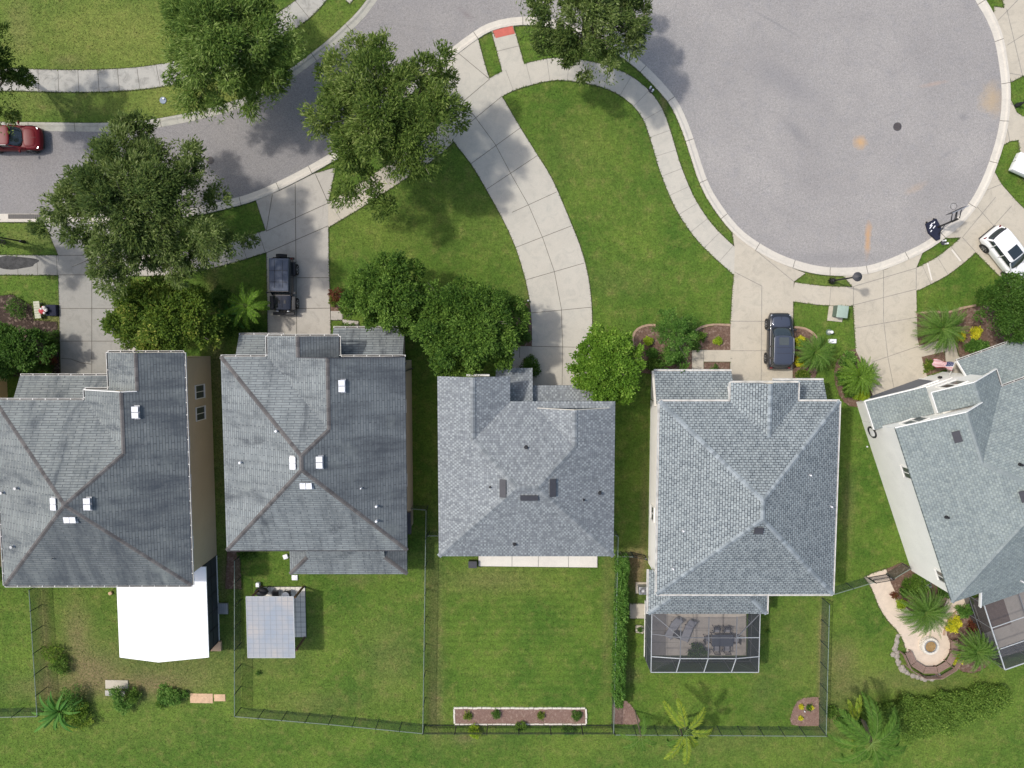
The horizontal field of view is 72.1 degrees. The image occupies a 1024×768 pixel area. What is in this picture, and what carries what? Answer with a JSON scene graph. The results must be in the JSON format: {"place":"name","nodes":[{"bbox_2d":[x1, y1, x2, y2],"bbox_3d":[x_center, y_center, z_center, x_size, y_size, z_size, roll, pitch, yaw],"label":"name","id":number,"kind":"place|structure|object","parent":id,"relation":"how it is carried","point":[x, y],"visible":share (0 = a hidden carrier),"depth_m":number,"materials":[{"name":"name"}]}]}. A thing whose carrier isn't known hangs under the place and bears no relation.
{"place":"outdoors","nodes":[
{"label":"outdoors","id":0,"kind":"place"},
{"bbox_2d":[0,254,57,275],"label":"sidewalk","id":1,"kind":"structure","parent":0,"point":[45,265],"depth_m":54.44,"materials":[{"name":"concrete"}]},
{"bbox_2d":[0,256,38,269],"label":"puddle","id":2,"kind":"object","parent":1,"relation":"on","point":[11,262],"visible":1,"depth_m":54.40,"materials":[{"name":"liquid"}]},
{"bbox_2d":[45,222,127,373],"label":"driveway","id":3,"kind":"structure","parent":0,"point":[86,344],"depth_m":54.70,"materials":[{"name":"concrete"}]},
{"bbox_2d":[0,0,326,92],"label":"sidewalk","id":4,"kind":"structure","parent":0,"point":[102,80],"depth_m":53.36,"materials":[{"name":"concrete"}]},
{"bbox_2d":[129,230,266,276],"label":"sidewalk","id":5,"kind":"structure","parent":0,"point":[254,251],"depth_m":54.36,"materials":[{"name":"concrete"}]},
{"bbox_2d":[256,168,334,333],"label":"driveway","id":6,"kind":"structure","parent":0,"point":[294,216],"depth_m":54.29,"materials":[{"name":"concrete"}]},
{"bbox_2d":[266,254,298,314],"bbox_3d":[-17.500,-7.556,53.645,2.221,1.876,4.602,0,94,0],"label":"parked car","id":7,"kind":"object","parent":6,"relation":"on","point":[283,270],"visible":1,"depth_m":53.12,"materials":[{"name":"black paint"}]},
{"bbox_2d":[328,122,452,227],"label":"sidewalk","id":8,"kind":"structure","parent":0,"point":[334,217],"depth_m":53.98,"materials":[{"name":"concrete"}]},
{"bbox_2d":[0,0,1001,267],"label":"road","id":9,"kind":"structure","parent":0,"point":[794,110],"depth_m":53.62,"materials":[{"name":"grey asphalt"}]},
{"bbox_2d":[0,121,44,153],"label":"parked car","id":10,"kind":"object","parent":9,"relation":"on","point":[29,138],"visible":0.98,"depth_m":52.74,"materials":[{"name":"red paint"}]},
{"bbox_2d":[0,0,376,131],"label":"kerb","id":11,"kind":"structure","parent":9,"relation":"on","point":[360,14],"depth_m":53.54,"materials":[{"name":"concrete"}]},
{"bbox_2d":[0,0,1010,276],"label":"kerb","id":12,"kind":"structure","parent":9,"relation":"on","point":[696,160],"depth_m":53.90,"materials":[{"name":"concrete"}]},
{"bbox_2d":[925,203,968,240],"bbox_3d":[32.341,-12.094,52.498,1.194,3.463,2.368,0,94,0],"label":"basketball hoop","id":13,"kind":"object","parent":9,"relation":"on","point":[933,228],"visible":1,"depth_m":54.01,"materials":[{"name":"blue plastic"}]},
{"bbox_2d":[0,0,1023,767],"bbox_3d":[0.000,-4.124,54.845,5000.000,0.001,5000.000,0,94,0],"label":"lawn","id":14,"kind":"structure","parent":0,"point":[452,630],"depth_m":56.51,"materials":[{"name":"green plant"}]},
{"bbox_2d":[0,19,38,135],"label":"tree","id":15,"kind":"object","parent":14,"relation":"on","point":[9,74],"visible":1,"depth_m":48.05,"materials":[{"name":"green plant"}]},
{"bbox_2d":[0,587,46,717],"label":"fence","id":16,"kind":"object","parent":14,"relation":"on","point":[33,662],"visible":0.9,"depth_m":55.57,"materials":[{"name":"grey metal"}]},
{"bbox_2d":[0,294,59,376],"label":"mulch bed","id":17,"kind":"object","parent":14,"relation":"on","point":[28,322],"visible":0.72,"depth_m":54.76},
{"bbox_2d":[3,294,27,319],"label":"shrub","id":18,"kind":"object","parent":17,"relation":"on","point":[12,302],"visible":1,"depth_m":54.16,"materials":[{"name":"green plant"}]},
{"bbox_2d":[0,321,57,381],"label":"tree","id":19,"kind":"object","parent":17,"relation":"on","point":[18,352],"visible":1,"depth_m":52.19,"materials":[{"name":"green plant"}]},
{"bbox_2d":[15,361,54,374],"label":"shrub","id":20,"kind":"object","parent":17,"relation":"on","point":[46,367],"visible":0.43,"depth_m":54.28,"materials":[{"name":"green plant"}]},
{"bbox_2d":[38,305,58,315],"bbox_3d":[-35.852,-5.696,54.384,1.261,0.684,0.860,0,94,0],"label":"garden stand","id":21,"kind":"object","parent":14,"relation":"on","point":[50,310],"visible":1,"depth_m":54.36,"materials":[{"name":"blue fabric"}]},
{"bbox_2d":[41,644,64,664],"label":"sapling","id":22,"kind":"object","parent":14,"relation":"on","point":[47,654],"visible":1,"depth_m":56.07,"materials":[{"name":"green plant"}]},
{"bbox_2d":[31,691,86,731],"bbox_3d":[-36.273,26.056,56.226,4.039,1.803,3.368,0,94,0],"label":"banana plant","id":23,"kind":"object","parent":14,"relation":"on","point":[52,713],"visible":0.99,"depth_m":55.88,"materials":[{"name":"green plant"}]},
{"bbox_2d":[48,653,71,676],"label":"shrub","id":24,"kind":"object","parent":14,"relation":"on","point":[60,670],"visible":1,"depth_m":56.27,"materials":[{"name":"green plant"}]},
{"bbox_2d":[58,683,83,714],"bbox_3d":[-35.252,25.238,56.207,2.056,1.716,2.607,0,94,0],"label":"shrub","id":25,"kind":"object","parent":14,"relation":"on","point":[73,697],"visible":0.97,"depth_m":55.97,"materials":[{"name":"green plant"}]},
{"bbox_2d":[63,697,94,730],"bbox_3d":[-34.777,26.727,56.418,2.562,1.518,2.478,-45,93,3],"label":"shrub","id":26,"kind":"object","parent":14,"relation":"on","point":[77,718],"visible":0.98,"depth_m":56.40,"materials":[{"name":"green plant"}]},
{"bbox_2d":[0,350,216,586],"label":"house","id":27,"kind":"structure","parent":14,"relation":"on","point":[107,480],"depth_m":49.14,"materials":[{"name":"beige paint"}]},
{"bbox_2d":[23,109,260,300],"bbox_3d":[-24.386,-11.430,49.018,13.227,10.734,12.683,40,93,-3],"label":"tree","id":28,"kind":"object","parent":14,"relation":"on","point":[143,190],"visible":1,"depth_m":45.88,"materials":[{"name":"green plant"}]},
{"bbox_2d":[97,272,230,352],"bbox_3d":[-24.858,-4.860,51.538,9.136,6.694,6.381,0,94,0],"label":"tree","id":29,"kind":"object","parent":14,"relation":"on","point":[160,321],"visible":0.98,"depth_m":49.34,"materials":[{"name":"green plant"}]},
{"bbox_2d":[156,682,189,708],"bbox_3d":[-27.350,25.118,56.536,2.755,1.091,2.056,0,94,0],"label":"shrub","id":30,"kind":"object","parent":14,"relation":"on","point":[171,694],"visible":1,"depth_m":56.60,"materials":[{"name":"green plant"}]},
{"bbox_2d":[190,693,212,702],"bbox_3d":[-25.163,25.476,57.054,1.863,0.030,0.832,0,94,0],"label":"board","id":31,"kind":"object","parent":14,"relation":"on","point":[200,698],"visible":1,"depth_m":57.04,"materials":[{"name":"beige wood"}]},
{"bbox_2d":[206,283,231,311],"bbox_3d":[-22.276,-6.397,53.751,2.130,1.870,2.198,-45,93,3],"label":"shrub","id":32,"kind":"object","parent":14,"relation":"on","point":[218,294],"visible":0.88,"depth_m":53.42,"materials":[{"name":"green plant"}]},
{"bbox_2d":[211,312,245,340],"bbox_3d":[-21.874,-4.366,53.831,2.913,2.010,2.420,0,94,0],"label":"shrub","id":33,"kind":"object","parent":14,"relation":"on","point":[229,332],"visible":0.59,"depth_m":53.38,"materials":[{"name":"green plant"}]},
{"bbox_2d":[156,0,309,125],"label":"tree","id":34,"kind":"object","parent":14,"relation":"on","point":[199,49],"visible":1,"depth_m":46.37,"materials":[{"name":"green plant"}]},
{"bbox_2d":[225,551,241,588],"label":"mulch bed","id":35,"kind":"object","parent":14,"relation":"on","point":[229,581],"visible":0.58,"depth_m":56.25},
{"bbox_2d":[224,282,269,329],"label":"palm tree","id":36,"kind":"object","parent":14,"relation":"on","point":[250,304],"visible":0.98,"depth_m":52.02,"materials":[{"name":"green plant"}]},
{"bbox_2d":[246,586,306,657],"bbox_3d":[-18.462,18.596,55.307,3.845,2.485,4.870,0,94,0],"label":"gazebo","id":37,"kind":"object","parent":14,"relation":"on","point":[276,625],"visible":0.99,"depth_m":54.14,"materials":[{"name":"white metal"}]},
{"bbox_2d":[220,326,412,574],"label":"house","id":38,"kind":"structure","parent":14,"relation":"on","point":[318,453],"depth_m":48.90,"materials":[{"name":"beige paint"}]},
{"bbox_2d":[234,556,424,733],"bbox_3d":[-17.582,24.034,56.240,20.261,1.480,9.399,44,93,-3],"label":"fence","id":39,"kind":"object","parent":14,"relation":"on","point":[286,711],"visible":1,"depth_m":55.74,"materials":[{"name":"grey metal"}]},
{"bbox_2d":[297,25,472,222],"bbox_3d":[-8.497,-17.657,49.148,11.777,9.542,13.042,0,94,0],"label":"tree","id":40,"kind":"object","parent":14,"relation":"on","point":[391,129],"visible":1,"depth_m":46.31,"materials":[{"name":"green plant"}]},
{"bbox_2d":[336,249,433,336],"bbox_3d":[-8.879,-6.557,51.580,6.300,6.355,6.639,30,94,-2],"label":"tree","id":41,"kind":"object","parent":14,"relation":"on","point":[393,291],"visible":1,"depth_m":49.48,"materials":[{"name":"green plant"}]},
{"bbox_2d":[413,505,428,732],"bbox_3d":[-7.315,18.642,55.835,1.384,1.480,18.194,0,94,0],"label":"fence","id":42,"kind":"object","parent":14,"relation":"on","point":[424,611],"visible":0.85,"depth_m":55.16,"materials":[{"name":"grey metal"}]},
{"bbox_2d":[407,273,530,376],"bbox_3d":[-3.231,-4.188,51.379,9.279,7.112,7.697,0,94,0],"label":"tree","id":43,"kind":"object","parent":14,"relation":"on","point":[473,328],"visible":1,"depth_m":49.21,"materials":[{"name":"green plant"}]},
{"bbox_2d":[491,27,523,70],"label":"walkway","id":44,"kind":"structure","parent":14,"relation":"on","point":[507,48],"depth_m":53.22,"materials":[{"name":"concrete"}]},
{"bbox_2d":[422,724,615,734],"bbox_3d":[0.546,27.736,56.514,15.326,1.450,0.080,0,94,0],"label":"fence","id":45,"kind":"object","parent":14,"relation":"on","point":[487,725],"visible":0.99,"depth_m":56.64,"materials":[{"name":"black metal"}]},
{"bbox_2d":[454,707,584,708],"bbox_3d":[0.606,26.270,57.070,10.646,0.158,0.166,0,94,0],"label":"bed edging","id":46,"kind":"object","parent":14,"relation":"on","point":[518,708],"visible":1,"depth_m":57.02,"materials":[{"name":"white concrete"}]},
{"bbox_2d":[455,708,584,723],"bbox_3d":[0.628,26.930,57.145,10.709,0.070,1.297,0,94,0],"label":"mulch bed","id":47,"kind":"object","parent":14,"relation":"on","point":[512,716],"visible":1,"depth_m":57.11,"materials":[{"name":"brown wood"}]},
{"bbox_2d":[437,368,614,557],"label":"house","id":48,"kind":"structure","parent":14,"relation":"on","point":[526,466],"depth_m":49.03,"materials":[{"name":"beige paint"}]},
{"bbox_2d":[519,354,541,377],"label":"shrub","id":49,"kind":"object","parent":14,"relation":"on","point":[530,361],"visible":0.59,"depth_m":54.17,"materials":[{"name":"green plant"}]},
{"bbox_2d":[478,556,597,567],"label":"patio","id":50,"kind":"structure","parent":14,"relation":"on","point":[545,561],"depth_m":56.12,"materials":[{"name":"concrete"}]},
{"bbox_2d":[516,0,654,87],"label":"tree","id":51,"kind":"object","parent":14,"relation":"on","point":[597,15],"visible":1,"depth_m":46.41,"materials":[{"name":"green plant"}]},
{"bbox_2d":[564,321,646,405],"bbox_3d":[6.852,-1.339,52.184,5.856,5.934,5.982,16,94,-1],"label":"tree","id":52,"kind":"object","parent":14,"relation":"on","point":[610,370],"visible":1,"depth_m":50.20,"materials":[{"name":"green plant"}]},
{"bbox_2d":[610,551,630,709],"bbox_3d":[8.547,19.405,55.642,1.520,2.072,12.285,0,94,0],"label":"hedge","id":53,"kind":"object","parent":14,"relation":"on","point":[622,567],"visible":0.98,"depth_m":55.04,"materials":[{"name":"green plant"}]},
{"bbox_2d":[612,701,639,724],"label":"mulch bed","id":54,"kind":"object","parent":14,"relation":"on","point":[625,715],"visible":0.8,"depth_m":57.14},
{"bbox_2d":[629,603,644,618],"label":"walkway","id":55,"kind":"structure","parent":14,"relation":"on","point":[636,611],"depth_m":56.48,"materials":[{"name":"concrete"}]},
{"bbox_2d":[620,710,656,750],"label":"palm tree","id":56,"kind":"object","parent":14,"relation":"on","point":[636,741],"visible":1,"depth_m":52.89,"materials":[{"name":"green plant"}]},
{"bbox_2d":[634,323,729,373],"bbox_3d":[13.380,-2.719,54.933,7.808,0.035,4.005,0,94,0],"label":"mulch bed","id":57,"kind":"object","parent":14,"relation":"on","point":[722,332],"visible":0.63,"depth_m":54.88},
{"bbox_2d":[649,304,698,364],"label":"tree","id":58,"kind":"object","parent":57,"relation":"on","point":[674,331],"visible":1,"depth_m":52.26,"materials":[{"name":"green plant"}]},
{"bbox_2d":[663,698,712,763],"bbox_3d":[13.174,25.682,54.377,3.903,5.595,4.904,0,94,0],"label":"palm tree","id":59,"kind":"object","parent":14,"relation":"on","point":[682,720],"visible":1,"depth_m":51.90,"materials":[{"name":"green plant"}]},
{"bbox_2d":[652,614,746,655],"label":"patio","id":60,"kind":"structure","parent":14,"relation":"on","point":[663,645],"depth_m":56.59,"materials":[{"name":"beige concrete"}]},
{"bbox_2d":[710,632,732,645],"bbox_3d":[16.730,20.366,56.270,1.700,0.690,0.950,0,94,0],"label":"dining table","id":61,"kind":"object","parent":60,"relation":"on","point":[722,641],"visible":0.96,"depth_m":55.93,"materials":[{"name":"glass"}]},
{"bbox_2d":[644,600,760,672],"bbox_3d":[14.804,19.761,54.946,8.348,3.380,4.706,0,94,0],"label":"screen cage","id":62,"kind":"object","parent":14,"relation":"on","point":[749,663],"visible":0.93,"depth_m":55.01,"materials":[{"name":"grey metal"}]},
{"bbox_2d":[692,349,729,368],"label":"walkway","id":63,"kind":"structure","parent":14,"relation":"on","point":[700,357],"depth_m":54.95,"materials":[{"name":"concrete"}]},
{"bbox_2d":[612,725,827,736],"bbox_3d":[16.576,27.843,56.527,16.876,1.480,0.064,0,94,0],"label":"fence","id":64,"kind":"object","parent":14,"relation":"on","point":[726,735],"visible":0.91,"depth_m":55.84,"materials":[{"name":"grey metal"}]},
{"bbox_2d":[646,369,840,614],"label":"house","id":65,"kind":"structure","parent":14,"relation":"on","point":[743,489],"depth_m":49.26,"materials":[{"name":"white paint"}]},
{"bbox_2d":[790,697,818,725],"bbox_3d":[23.766,26.576,57.136,2.426,0.035,2.462,0,94,0],"label":"mulch bed","id":66,"kind":"object","parent":14,"relation":"on","point":[811,718],"visible":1,"depth_m":57.13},
{"bbox_2d":[793,328,817,377],"bbox_3d":[22.937,-2.156,54.976,2.067,0.035,4.469,0,94,0],"label":"mulch bed","id":67,"kind":"object","parent":14,"relation":"on","point":[803,333],"visible":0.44,"depth_m":54.92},
{"bbox_2d":[793,332,836,372],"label":"palm tree","id":68,"kind":"object","parent":67,"relation":"on","point":[814,352],"visible":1,"depth_m":52.98,"materials":[{"name":"green plant"}]},
{"bbox_2d":[827,305,848,321],"bbox_3d":[25.134,-5.444,54.277,1.150,0.935,1.210,6,94,0],"label":"utility cabinet","id":69,"kind":"object","parent":14,"relation":"on","point":[837,313],"visible":1,"depth_m":54.07,"materials":[{"name":"metal"}]},
{"bbox_2d":[834,349,871,406],"bbox_3d":[26.512,-0.310,55.114,2.525,0.035,4.369,-23,94,2],"label":"mulch bed","id":70,"kind":"object","parent":14,"relation":"on","point":[850,401],"visible":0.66,"depth_m":55.15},
{"bbox_2d":[837,356,881,398],"bbox_3d":[26.460,-0.510,53.849,3.307,2.629,3.351,0,94,0],"label":"cycad","id":71,"kind":"object","parent":70,"relation":"on","point":[861,375],"visible":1,"depth_m":53.30,"materials":[{"name":"green plant"}]},
{"bbox_2d":[847,694,862,752],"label":"palm tree","id":72,"kind":"object","parent":14,"relation":"on","point":[856,713],"visible":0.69,"depth_m":52.91,"materials":[{"name":"green plant"}]},
{"bbox_2d":[827,691,906,767],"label":"palm tree","id":73,"kind":"object","parent":14,"relation":"on","point":[849,728],"visible":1,"depth_m":51.40,"materials":[{"name":"green plant"}]},
{"bbox_2d":[890,634,940,681],"bbox_3d":[32.154,22.545,56.790,5.156,0.308,2.168,44,93,-3],"label":"bed edging","id":74,"kind":"object","parent":14,"relation":"on","point":[896,656],"visible":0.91,"depth_m":56.71,"materials":[{"name":"grey stone"}]},
{"bbox_2d":[886,562,946,610],"bbox_3d":[32.308,16.724,56.395,6.206,0.035,2.869,35,94,-2],"label":"mulch bed","id":75,"kind":"object","parent":14,"relation":"on","point":[896,570],"visible":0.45,"depth_m":56.31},
{"bbox_2d":[901,574,930,596],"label":"shrub","id":76,"kind":"object","parent":75,"relation":"on","point":[918,579],"visible":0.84,"depth_m":55.51,"materials":[{"name":"green plant"}]},
{"bbox_2d":[895,584,954,637],"bbox_3d":[31.970,17.561,54.891,4.284,3.260,4.138,0,94,0],"label":"palm tree","id":77,"kind":"object","parent":75,"relation":"on","point":[928,611],"visible":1,"depth_m":54.12,"materials":[{"name":"green plant"}]},
{"bbox_2d":[898,635,964,678],"bbox_3d":[33.864,22.185,56.372,4.879,0.920,2.703,-15,94,1],"label":"curved bench","id":78,"kind":"object","parent":14,"relation":"on","point":[934,669],"visible":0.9,"depth_m":56.35,"materials":[{"name":"beige stone"}]},
{"bbox_2d":[922,352,946,374],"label":"mulch bed","id":79,"kind":"object","parent":14,"relation":"on","point":[940,356],"visible":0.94,"depth_m":54.97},
{"bbox_2d":[860,680,1013,745],"bbox_3d":[33.898,26.524,56.504,12.336,1.419,4.295,-10,94,1],"label":"hedge","id":80,"kind":"object","parent":14,"relation":"on","point":[958,714],"visible":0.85,"depth_m":56.16,"materials":[{"name":"green plant"}]},
{"bbox_2d":[856,341,1023,607],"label":"house","id":81,"kind":"structure","parent":14,"relation":"on","point":[947,451],"depth_m":49.44,"materials":[{"name":"white paint"}]},
{"bbox_2d":[868,378,938,398],"bbox_3d":[29.788,0.445,54.015,4.700,2.340,0.100,-20,94,1],"label":"garage door","id":82,"kind":"structure","parent":81,"relation":"in","point":[920,382],"depth_m":54.18,"materials":[{"name":"metal"}]},
{"bbox_2d":[946,615,989,672],"bbox_3d":[36.511,20.447,56.675,3.430,0.035,6.030,-22,94,2],"label":"mulch bed","id":83,"kind":"object","parent":14,"relation":"on","point":[968,667],"visible":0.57,"depth_m":56.66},
{"bbox_2d":[951,627,1000,673],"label":"palm tree","id":84,"kind":"object","parent":83,"relation":"on","point":[975,651],"visible":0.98,"depth_m":54.41,"materials":[{"name":"green plant"}]},
{"bbox_2d":[917,305,1019,356],"bbox_3d":[36.203,-4.154,54.825,9.289,0.035,3.844,-6,94,0],"label":"mulch bed","id":85,"kind":"object","parent":14,"relation":"on","point":[988,334],"visible":0.38,"depth_m":54.79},
{"bbox_2d":[911,304,969,353],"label":"palm tree","id":86,"kind":"object","parent":85,"relation":"on","point":[944,328],"visible":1,"depth_m":52.69,"materials":[{"name":"green plant"}]},
{"bbox_2d":[962,338,989,353],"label":"shrub","id":87,"kind":"object","parent":85,"relation":"on","point":[973,344],"visible":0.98,"depth_m":54.51,"materials":[{"name":"green plant"}]},
{"bbox_2d":[971,271,1023,344],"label":"tree","id":88,"kind":"object","parent":85,"relation":"on","point":[1009,313],"visible":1,"depth_m":50.95,"materials":[{"name":"green plant"}]},
{"bbox_2d":[964,594,1023,669],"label":"screen cage","id":89,"kind":"object","parent":14,"relation":"on","point":[1010,656],"visible":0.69,"depth_m":54.89,"materials":[{"name":"grey metal"}]},
{"bbox_2d":[978,592,1023,647],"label":"patio","id":90,"kind":"structure","parent":14,"relation":"on","point":[1012,632],"depth_m":56.55,"materials":[{"name":"beige concrete"}]},
{"bbox_2d":[975,597,1010,629],"bbox_3d":[38.506,18.242,56.445,2.300,0.016,3.000,-20,94,1],"label":"outdoor rug","id":91,"kind":"object","parent":90,"relation":"on","point":[997,612],"visible":0.39,"depth_m":56.45,"materials":[{"name":"fabric"}]},
{"bbox_2d":[442,39,592,384],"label":"driveway","id":92,"kind":"structure","parent":0,"point":[494,144],"depth_m":54.14,"materials":[{"name":"concrete"}]},
{"bbox_2d":[511,346,531,367],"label":"walkway","id":93,"kind":"structure","parent":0,"point":[521,353],"depth_m":54.93,"materials":[{"name":"concrete"}]},
{"bbox_2d":[489,57,734,275],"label":"sidewalk","id":94,"kind":"structure","parent":0,"point":[639,97],"depth_m":53.61,"materials":[{"name":"concrete"}]},
{"bbox_2d":[730,233,804,380],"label":"driveway","id":95,"kind":"structure","parent":0,"point":[763,287],"depth_m":54.65,"materials":[{"name":"concrete"}]},
{"bbox_2d":[764,313,796,368],"bbox_3d":[20.596,-3.288,54.075,2.330,1.800,4.356,0,94,0],"label":"parked car","id":96,"kind":"object","parent":95,"relation":"on","point":[778,353],"visible":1,"depth_m":53.66,"materials":[{"name":"blue paint"}]},
{"bbox_2d":[793,282,852,306],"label":"sidewalk","id":97,"kind":"structure","parent":0,"point":[816,294],"depth_m":54.59,"materials":[{"name":"concrete"}]},
{"bbox_2d":[843,253,926,394],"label":"driveway","id":98,"kind":"structure","parent":0,"point":[885,307],"depth_m":54.75,"materials":[{"name":"concrete"}]},
{"bbox_2d":[864,569,965,666],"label":"path","id":99,"kind":"structure","parent":0,"point":[886,602],"depth_m":56.56,"materials":[{"name":"beige concrete"}]},
{"bbox_2d":[919,636,938,654],"bbox_3d":[33.471,20.984,56.462,1.440,0.476,1.440,0,94,0],"label":"fire pit","id":100,"kind":"object","parent":99,"relation":"on","point":[928,645],"visible":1,"depth_m":56.32,"materials":[{"name":"white stone"}]},
{"bbox_2d":[919,338,962,373],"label":"walkway","id":101,"kind":"structure","parent":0,"point":[951,355],"depth_m":54.93,"materials":[{"name":"concrete"}]},
{"bbox_2d":[916,237,974,291],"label":"sidewalk","id":102,"kind":"structure","parent":0,"point":[947,262],"depth_m":54.42,"materials":[{"name":"concrete"}]},
{"bbox_2d":[946,172,1023,288],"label":"driveway","id":103,"kind":"structure","parent":0,"point":[998,204],"depth_m":54.15,"materials":[{"name":"concrete"}]},
{"bbox_2d":[978,225,1023,280],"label":"parked car","id":104,"kind":"object","parent":103,"relation":"on","point":[1002,246],"visible":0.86,"depth_m":53.09,"materials":[{"name":"white paint"}]},
{"bbox_2d":[993,0,1023,81],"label":"driveway","id":105,"kind":"structure","parent":0,"point":[1009,15],"depth_m":53.10,"materials":[{"name":"concrete"}]},
{"bbox_2d":[1004,100,1023,180],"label":"driveway","id":106,"kind":"structure","parent":0,"point":[1015,130],"depth_m":53.64,"materials":[{"name":"concrete"}]},
{"bbox_2d":[1008,152,1023,176],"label":"box trailer","id":107,"kind":"object","parent":106,"relation":"on","point":[1017,166],"visible":1,"depth_m":53.07,"materials":[{"name":"white paint"}]},
{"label":"patio","id":108,"kind":"structure","parent":0,"visible":0},
{"bbox_2d":[117,555,219,661],"bbox_3d":[-26.660,17.472,55.009,6.840,2.912,7.445,0,94,0],"label":"patio cover","id":109,"kind":"object","parent":108,"relation":"on","point":[161,624],"visible":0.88,"depth_m":53.71,"materials":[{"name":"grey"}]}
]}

